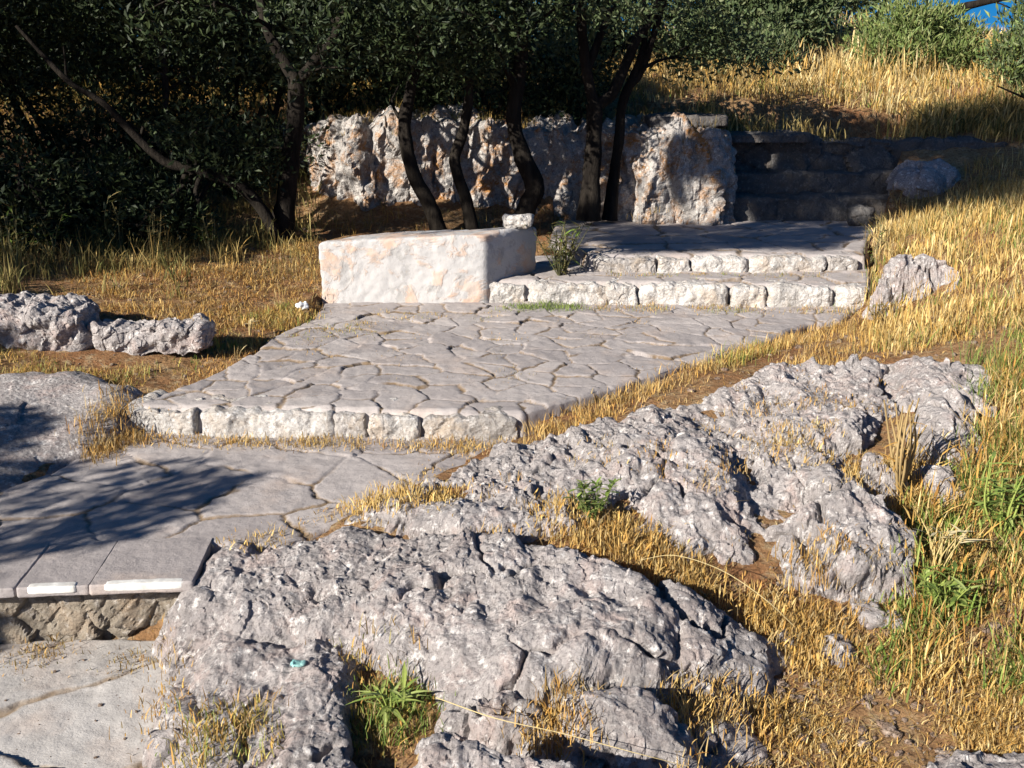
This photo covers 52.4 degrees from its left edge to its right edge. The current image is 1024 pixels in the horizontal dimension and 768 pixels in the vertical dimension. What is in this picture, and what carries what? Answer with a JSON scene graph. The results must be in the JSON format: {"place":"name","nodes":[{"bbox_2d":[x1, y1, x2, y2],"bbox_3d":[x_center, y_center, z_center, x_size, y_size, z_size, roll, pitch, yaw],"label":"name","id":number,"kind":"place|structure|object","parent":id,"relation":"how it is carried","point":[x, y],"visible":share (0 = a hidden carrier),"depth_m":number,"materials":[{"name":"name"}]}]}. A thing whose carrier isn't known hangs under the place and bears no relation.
{"place":"outdoors","nodes":[
{"label":"outdoors","id":0,"kind":"place"},
{"bbox_2d":[0,639,173,767],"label":"path","id":1,"kind":"structure","parent":0,"point":[79,738],"depth_m":2.79,"materials":[{"name":"grey stone"}]},
{"bbox_2d":[0,45,1023,767],"bbox_3d":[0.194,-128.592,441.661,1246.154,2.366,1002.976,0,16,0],"label":"ground","id":2,"kind":"structure","parent":0,"point":[858,121],"depth_m":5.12,"materials":[{"name":"yellow plant"}]},
{"bbox_2d":[0,203,27,266],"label":"thin weed","id":3,"kind":"object","parent":2,"relation":"on","point":[9,228],"visible":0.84,"depth_m":6.09,"materials":[{"name":"green plant"}]},
{"bbox_2d":[0,0,49,189],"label":"shrub","id":4,"kind":"object","parent":2,"relation":"on","point":[6,14],"visible":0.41,"depth_m":6.88,"materials":[{"name":"green plant"}]},
{"bbox_2d":[28,213,70,259],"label":"thin weed","id":5,"kind":"object","parent":2,"relation":"on","point":[49,233],"visible":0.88,"depth_m":6.29,"materials":[{"name":"green plant"}]},
{"bbox_2d":[0,290,100,351],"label":"rock ledge","id":6,"kind":"object","parent":2,"relation":"on","point":[39,322],"visible":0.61,"depth_m":4.98,"materials":[{"name":"grey stone"}]},
{"bbox_2d":[0,136,125,260],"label":"shrub","id":7,"kind":"object","parent":2,"relation":"on","point":[25,192],"visible":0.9,"depth_m":6.39,"materials":[{"name":"green plant"}]},
{"bbox_2d":[0,371,144,491],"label":"rock slab","id":8,"kind":"object","parent":2,"relation":"on","point":[36,408],"visible":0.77,"depth_m":4.19,"materials":[{"name":"grey stone"}]},
{"bbox_2d":[0,0,206,227],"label":"shrub","id":9,"kind":"object","parent":2,"relation":"on","point":[12,90],"visible":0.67,"depth_m":7.11,"materials":[{"name":"green plant"}]},
{"bbox_2d":[0,537,211,643],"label":"stone step","id":10,"kind":"object","parent":2,"relation":"on","point":[106,590],"visible":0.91,"depth_m":3.11,"materials":[{"name":"grey stone"}]},
{"bbox_2d":[104,183,126,249],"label":"thin weed","id":11,"kind":"object","parent":2,"relation":"on","point":[115,230],"visible":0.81,"depth_m":6.65,"materials":[{"name":"green plant"}]},
{"bbox_2d":[0,0,234,103],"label":"oak tree","id":12,"kind":"object","parent":2,"relation":"on","point":[102,52],"visible":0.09,"depth_m":9.53,"materials":[{"name":"green plant"}]},
{"bbox_2d":[0,0,267,211],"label":"young tree","id":13,"kind":"object","parent":2,"relation":"on","point":[166,87],"visible":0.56,"depth_m":7.35,"materials":[{"name":"green plant"}]},
{"bbox_2d":[15,25,284,244],"bbox_3d":[-2.311,-1.528,6.736,1.601,1.504,0.316,-2,16,-7],"label":"dead tree","id":14,"kind":"object","parent":2,"relation":"on","point":[257,203],"visible":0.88,"depth_m":6.79,"materials":[{"name":"brown wood"}]},
{"bbox_2d":[87,313,216,355],"bbox_3d":[-1.770,-0.237,5.133,0.603,0.218,0.258,0,16,0],"label":"rock ledge","id":15,"kind":"object","parent":2,"relation":"on","point":[166,336],"visible":0.93,"depth_m":5.04,"materials":[{"name":"grey stone"}]},
{"bbox_2d":[138,208,169,255],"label":"thin weed","id":16,"kind":"object","parent":2,"relation":"on","point":[159,233],"visible":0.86,"depth_m":6.55,"materials":[{"name":"green plant"}]},
{"bbox_2d":[142,686,199,767],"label":"rock","id":17,"kind":"object","parent":2,"relation":"on","point":[149,758],"visible":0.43,"depth_m":2.58,"materials":[{"name":"grey stone"}]},
{"bbox_2d":[53,93,302,253],"bbox_3d":[-2.174,-1.376,6.871,1.623,1.068,0.943,-6,17,-21],"label":"shrub","id":18,"kind":"object","parent":2,"relation":"on","point":[184,215],"visible":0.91,"depth_m":6.77,"materials":[{"name":"green plant"}]},
{"bbox_2d":[193,213,217,253],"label":"thin weed","id":19,"kind":"object","parent":2,"relation":"on","point":[207,238],"visible":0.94,"depth_m":6.67,"materials":[{"name":"green plant"}]},
{"bbox_2d":[93,0,338,199],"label":"shrub","id":20,"kind":"object","parent":2,"relation":"on","point":[243,33],"visible":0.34,"depth_m":7.81,"materials":[{"name":"green plant"}]},
{"bbox_2d":[246,318,254,334],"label":"seed stalks","id":21,"kind":"object","parent":2,"relation":"on","point":[250,321],"visible":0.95,"depth_m":5.46,"materials":[{"name":"beige plant"}]},
{"bbox_2d":[0,431,514,558],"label":"path landing","id":22,"kind":"object","parent":2,"relation":"on","point":[155,490],"visible":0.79,"depth_m":3.71,"materials":[{"name":"grey stone"}]},
{"bbox_2d":[48,0,466,241],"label":"oak tree","id":23,"kind":"object","parent":2,"relation":"on","point":[283,211],"visible":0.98,"depth_m":6.53,"materials":[{"name":"green plant"}]},
{"bbox_2d":[112,0,440,99],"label":"oak tree","id":24,"kind":"object","parent":2,"relation":"on","point":[222,61],"visible":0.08,"depth_m":9.57,"materials":[{"name":"green plant"}]},
{"bbox_2d":[295,301,308,309],"bbox_3d":[-1.212,-0.454,6.000,0.080,0.053,0.061,-8,18,-27],"label":"paper scrap","id":25,"kind":"object","parent":2,"relation":"on","point":[301,305],"visible":0.97,"depth_m":5.98,"materials":[{"name":"white paper"}]},
{"bbox_2d":[215,0,411,167],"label":"shrub","id":26,"kind":"object","parent":2,"relation":"on","point":[340,89],"visible":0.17,"depth_m":8.24,"materials":[{"name":"green plant"}]},
{"bbox_2d":[126,389,517,440],"bbox_3d":[-0.774,0.164,4.352,1.661,0.207,0.300,1,16,3],"label":"stone step","id":27,"kind":"object","parent":2,"relation":"on","point":[257,420],"visible":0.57,"depth_m":4.24,"materials":[{"name":"grey stone"}]},
{"bbox_2d":[246,0,513,230],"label":"oak tree","id":28,"kind":"object","parent":2,"relation":"on","point":[426,198],"visible":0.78,"depth_m":6.97,"materials":[{"name":"green plant"}]},
{"bbox_2d":[346,661,431,733],"bbox_3d":[-0.299,0.792,2.585,0.189,0.111,0.205,-15,22,-42],"label":"leafy weed","id":29,"kind":"object","parent":2,"relation":"on","point":[402,697],"visible":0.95,"depth_m":2.58,"materials":[{"name":"green plant"}]},
{"bbox_2d":[306,11,493,115],"bbox_3d":[-0.879,-2.560,8.589,1.685,1.189,1.091,-10,19,-31],"label":"shrub","id":30,"kind":"object","parent":2,"relation":"on","point":[376,92],"visible":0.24,"depth_m":8.36,"materials":[{"name":"green plant"}]},
{"bbox_2d":[152,525,786,767],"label":"rock outcrop","id":31,"kind":"object","parent":2,"relation":"on","point":[512,614],"visible":0.9,"depth_m":2.70,"materials":[{"name":"grey stone"}]},
{"bbox_2d":[290,659,306,666],"bbox_3d":[-0.551,0.721,2.679,0.040,0.016,0.029,0,16,0],"label":"plastic scrap","id":32,"kind":"object","parent":31,"relation":"on","point":[297,663],"visible":1,"depth_m":2.67,"materials":[{"name":"teal plastic"}]},
{"bbox_2d":[436,697,687,766],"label":"straw stem","id":33,"kind":"object","parent":31,"relation":"on","point":[550,730],"visible":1,"depth_m":2.31,"materials":[{"name":"beige plant"}]},
{"bbox_2d":[641,555,792,624],"bbox_3d":[0.564,0.571,2.871,0.429,0.175,0.036,4,17,14],"label":"straw stem","id":34,"kind":"object","parent":31,"relation":"on","point":[730,575],"visible":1,"depth_m":2.84,"materials":[{"name":"beige plant"}]},
{"bbox_2d":[358,0,592,83],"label":"oak tree","id":35,"kind":"object","parent":2,"relation":"on","point":[564,17],"visible":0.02,"depth_m":10.27,"materials":[{"name":"green plant"}]},
{"bbox_2d":[400,0,553,229],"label":"oak tree","id":36,"kind":"object","parent":2,"relation":"on","point":[470,221],"visible":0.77,"depth_m":7.08,"materials":[{"name":"green plant"}]},
{"bbox_2d":[358,0,609,214],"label":"oak tree","id":37,"kind":"object","parent":2,"relation":"on","point":[533,181],"visible":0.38,"depth_m":7.56,"materials":[{"name":"green plant"}]},
{"bbox_2d":[413,731,576,767],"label":"rock","id":38,"kind":"object","parent":2,"relation":"on","point":[445,749],"visible":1,"depth_m":2.09,"materials":[{"name":"grey stone"}]},
{"bbox_2d":[416,1,576,121],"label":"shrub","id":39,"kind":"object","parent":2,"relation":"on","point":[502,100],"visible":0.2,"depth_m":8.56,"materials":[{"name":"green plant"}]},
{"bbox_2d":[136,282,873,438],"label":"path platform","id":40,"kind":"structure","parent":2,"relation":"on","point":[362,371],"depth_m":5.07,"materials":[{"name":"grey stone"}]},
{"bbox_2d":[319,227,536,304],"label":"masonry block","id":41,"kind":"structure","parent":40,"relation":"on","point":[442,266],"depth_m":6.24,"materials":[{"name":"beige stone"}]},
{"bbox_2d":[502,213,534,228],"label":"stone","id":42,"kind":"object","parent":41,"relation":"on","point":[518,221],"visible":0.99,"depth_m":6.37,"materials":[{"name":"grey stone"}]},
{"bbox_2d":[497,255,873,304],"bbox_3d":[1.137,-0.692,6.751,2.772,0.150,1.272,0,16,0],"label":"path tread","id":43,"kind":"object","parent":40,"relation":"on","point":[576,273],"visible":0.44,"depth_m":6.41,"materials":[{"name":"grey stone"}]},
{"bbox_2d":[523,221,591,275],"bbox_3d":[0.277,-0.825,6.433,0.299,0.359,0.375,16,22,43],"label":"leafy weed","id":44,"kind":"object","parent":43,"relation":"on","point":[559,269],"visible":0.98,"depth_m":6.44,"materials":[{"name":"green plant"}]},
{"bbox_2d":[543,220,590,271],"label":"leafy weed","id":45,"kind":"object","parent":43,"relation":"on","point":[565,233],"visible":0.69,"depth_m":6.55,"materials":[{"name":"green plant"}]},
{"bbox_2d":[861,217,888,279],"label":"thin weed","id":46,"kind":"object","parent":43,"relation":"on","point":[878,242],"visible":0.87,"depth_m":6.72,"materials":[{"name":"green plant"}]},
{"bbox_2d":[593,251,858,273],"bbox_3d":[1.363,-0.759,6.707,1.724,0.184,0.307,0,16,0],"label":"stone step","id":47,"kind":"object","parent":40,"relation":"on","point":[784,263],"visible":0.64,"depth_m":6.58,"materials":[{"name":"grey stone"}]},
{"bbox_2d":[274,103,743,227],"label":"cliff","id":48,"kind":"structure","parent":2,"relation":"on","point":[664,167],"depth_m":8.02,"materials":[{"name":"stone"}]},
{"bbox_2d":[643,112,728,128],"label":"stone slab","id":49,"kind":"structure","parent":48,"relation":"on","point":[660,119],"depth_m":7.99,"materials":[{"name":"grey stone"}]},
{"bbox_2d":[0,11,1023,143],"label":"dry grass","id":50,"kind":"structure","parent":2,"relation":"on","point":[971,114],"depth_m":9.37,"materials":[{"name":"plant"}]},
{"bbox_2d":[493,24,630,125],"bbox_3d":[0.440,-2.564,8.731,1.074,0.928,1.242,4,17,13],"label":"shrub","id":51,"kind":"object","parent":2,"relation":"on","point":[573,93],"visible":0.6,"depth_m":8.54,"materials":[{"name":"green plant"}]},
{"bbox_2d":[527,0,651,51],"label":"olive tree","id":52,"kind":"object","parent":2,"relation":"on","point":[555,19],"visible":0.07,"depth_m":12.59,"materials":[{"name":"green plant"}]},
{"bbox_2d":[545,0,722,62],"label":"olive tree","id":53,"kind":"object","parent":2,"relation":"on","point":[623,47],"visible":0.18,"depth_m":11.45,"materials":[{"name":"green plant"}]},
{"bbox_2d":[344,354,924,604],"bbox_3d":[0.564,0.244,3.981,1.922,0.414,2.005,4,17,12],"label":"rock outcrop","id":54,"kind":"object","parent":2,"relation":"on","point":[810,494],"visible":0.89,"depth_m":3.40,"materials":[{"name":"grey stone"}]},
{"bbox_2d":[564,476,621,520],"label":"leafy weed","id":55,"kind":"object","parent":54,"relation":"on","point":[596,499],"visible":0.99,"depth_m":3.22,"materials":[{"name":"green plant"}]},
{"bbox_2d":[489,277,866,308],"bbox_3d":[0.971,-0.534,6.327,2.294,0.226,0.293,1,16,4],"label":"stone step","id":56,"kind":"object","parent":2,"relation":"on","point":[780,293],"visible":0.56,"depth_m":6.21,"materials":[{"name":"grey stone"}]},
{"bbox_2d":[571,0,810,220],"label":"olive tree","id":57,"kind":"object","parent":2,"relation":"on","point":[642,64],"visible":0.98,"depth_m":7.92,"materials":[{"name":"green plant"}]},
{"bbox_2d":[648,0,865,69],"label":"olive tree","id":58,"kind":"object","parent":2,"relation":"on","point":[812,15],"visible":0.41,"depth_m":10.81,"materials":[{"name":"green plant"}]},
{"bbox_2d":[696,12,819,76],"bbox_3d":[2.505,-3.364,10.634,1.276,0.854,1.037,0,16,0],"label":"bush","id":59,"kind":"object","parent":2,"relation":"on","point":[779,41],"visible":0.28,"depth_m":10.42,"materials":[{"name":"green plant"}]},
{"bbox_2d":[776,629,798,648],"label":"stone","id":60,"kind":"object","parent":2,"relation":"on","point":[783,640],"visible":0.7,"depth_m":2.84,"materials":[{"name":"grey stone"}]},
{"bbox_2d":[791,444,836,468],"bbox_3d":[1.016,0.303,3.660,0.348,0.212,0.299,-3,17,-9],"label":"rock","id":61,"kind":"object","parent":2,"relation":"on","point":[816,458],"visible":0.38,"depth_m":3.58,"materials":[{"name":"grey stone"}]},
{"bbox_2d":[817,632,856,668],"bbox_3d":[0.885,0.720,2.815,0.100,0.081,0.117,12,20,35],"label":"stone","id":62,"kind":"object","parent":2,"relation":"on","point":[851,649],"visible":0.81,"depth_m":2.78,"materials":[{"name":"grey stone"}]},
{"bbox_2d":[730,129,1007,221],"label":"stone wall","id":63,"kind":"structure","parent":2,"relation":"on","point":[786,175],"depth_m":8.33,"materials":[{"name":"grey stone"}]},
{"bbox_2d":[851,600,886,629],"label":"stone","id":64,"kind":"object","parent":2,"relation":"on","point":[873,616],"visible":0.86,"depth_m":2.88,"materials":[{"name":"grey stone"}]},
{"bbox_2d":[868,299,891,323],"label":"dry stalks","id":65,"kind":"object","parent":2,"relation":"on","point":[879,311],"visible":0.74,"depth_m":5.64,"materials":[{"name":"beige plant"}]},
{"bbox_2d":[853,452,909,505],"bbox_3d":[1.226,0.359,3.489,0.262,0.260,0.249,0,16,0],"label":"rock","id":66,"kind":"object","parent":2,"relation":"on","point":[872,472],"visible":0.34,"depth_m":3.44,"materials":[{"name":"grey stone"}]},
{"bbox_2d":[750,0,1023,25],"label":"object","id":67,"kind":"object","parent":2,"relation":"on","point":[854,6],"visible":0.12,"depth_m":14.64,"materials":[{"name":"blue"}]},
{"bbox_2d":[885,610,905,629],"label":"stone","id":68,"kind":"object","parent":2,"relation":"on","point":[899,618],"visible":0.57,"depth_m":2.86,"materials":[{"name":"grey stone"}]},
{"bbox_2d":[874,398,927,495],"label":"dry stalks","id":69,"kind":"object","parent":2,"relation":"on","point":[899,468],"visible":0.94,"depth_m":3.37,"materials":[{"name":"yellow plant"}]},
{"bbox_2d":[861,253,961,319],"bbox_3d":[2.224,-0.462,5.828,0.646,0.524,0.501,11,20,33],"label":"rock","id":70,"kind":"object","parent":2,"relation":"on","point":[923,268],"visible":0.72,"depth_m":5.77,"materials":[{"name":"grey stone"}]},
{"bbox_2d":[832,0,995,77],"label":"bush","id":71,"kind":"object","parent":2,"relation":"on","point":[923,24],"visible":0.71,"depth_m":10.38,"materials":[{"name":"green plant"}]},
{"bbox_2d":[885,158,960,198],"bbox_3d":[3.188,-1.539,8.049,0.561,0.414,0.508,-8,18,-26],"label":"boulder","id":72,"kind":"object","parent":2,"relation":"on","point":[914,176],"visible":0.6,"depth_m":7.88,"materials":[{"name":"grey stone"}]},
{"bbox_2d":[881,355,996,472],"bbox_3d":[1.700,0.101,4.091,0.554,0.314,1.382,2,16,8],"label":"rock outcrop","id":73,"kind":"object","parent":2,"relation":"on","point":[922,378],"visible":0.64,"depth_m":3.98,"materials":[{"name":"grey stone"}]},
{"bbox_2d":[912,464,971,506],"bbox_3d":[1.436,0.374,3.484,0.254,0.208,0.311,0,16,0],"label":"rock","id":74,"kind":"object","parent":2,"relation":"on","point":[942,472],"visible":0.35,"depth_m":3.42,"materials":[{"name":"grey stone"}]},
{"bbox_2d":[912,516,987,573],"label":"oat stalks","id":75,"kind":"object","parent":2,"relation":"on","point":[947,537],"visible":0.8,"depth_m":3.00,"materials":[{"name":"beige plant"}]},
{"bbox_2d":[913,560,988,612],"bbox_3d":[1.210,0.587,2.879,0.203,0.171,0.151,0,16,0],"label":"leafy weed","id":76,"kind":"object","parent":2,"relation":"on","point":[958,585],"visible":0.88,"depth_m":2.87,"materials":[{"name":"green plant"}]},
{"bbox_2d":[927,749,1023,767],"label":"rock outcrop","id":77,"kind":"object","parent":2,"relation":"on","point":[957,758],"visible":0.85,"depth_m":2.40,"materials":[{"name":"grey stone"}]},
{"bbox_2d":[968,451,1023,539],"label":"leafy weed","id":78,"kind":"object","parent":2,"relation":"on","point":[1017,489],"visible":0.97,"depth_m":3.18,"materials":[{"name":"green plant"}]},
{"bbox_2d":[972,0,1023,95],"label":"bush","id":79,"kind":"object","parent":2,"relation":"on","point":[1005,52],"visible":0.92,"depth_m":9.56,"materials":[{"name":"green plant"}]},
{"bbox_2d":[997,86,1023,98],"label":"twig","id":80,"kind":"object","parent":2,"relation":"on","point":[1019,95],"visible":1,"depth_m":8.86,"materials":[{"name":"brown wood"}]},
{"bbox_2d":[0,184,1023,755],"bbox_3d":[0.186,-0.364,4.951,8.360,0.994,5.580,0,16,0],"label":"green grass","id":81,"kind":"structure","parent":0,"point":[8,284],"depth_m":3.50,"materials":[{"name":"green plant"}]},
{"bbox_2d":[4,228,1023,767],"bbox_3d":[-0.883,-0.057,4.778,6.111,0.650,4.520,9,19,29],"label":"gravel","id":82,"kind":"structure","parent":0,"point":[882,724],"depth_m":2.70,"materials":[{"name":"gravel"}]},
{"bbox_2d":[137,0,1023,35],"label":"sky","id":83,"kind":"structure","parent":0,"point":[990,8],"materials":[{"name":"blue"}]},
{"bbox_2d":[548,220,878,270],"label":"path","id":84,"kind":"structure","parent":0,"point":[747,240],"depth_m":7.29,"materials":[{"name":"grey stone"}]},
{"bbox_2d":[526,0,729,221],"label":"oak tree","id":85,"kind":"object","parent":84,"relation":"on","point":[589,207],"visible":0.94,"depth_m":7.72,"materials":[{"name":"green plant"}]},
{"bbox_2d":[845,204,875,225],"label":"stone","id":86,"kind":"object","parent":84,"relation":"on","point":[858,214],"visible":0.95,"depth_m":7.89,"materials":[{"name":"grey stone"}]}
]}

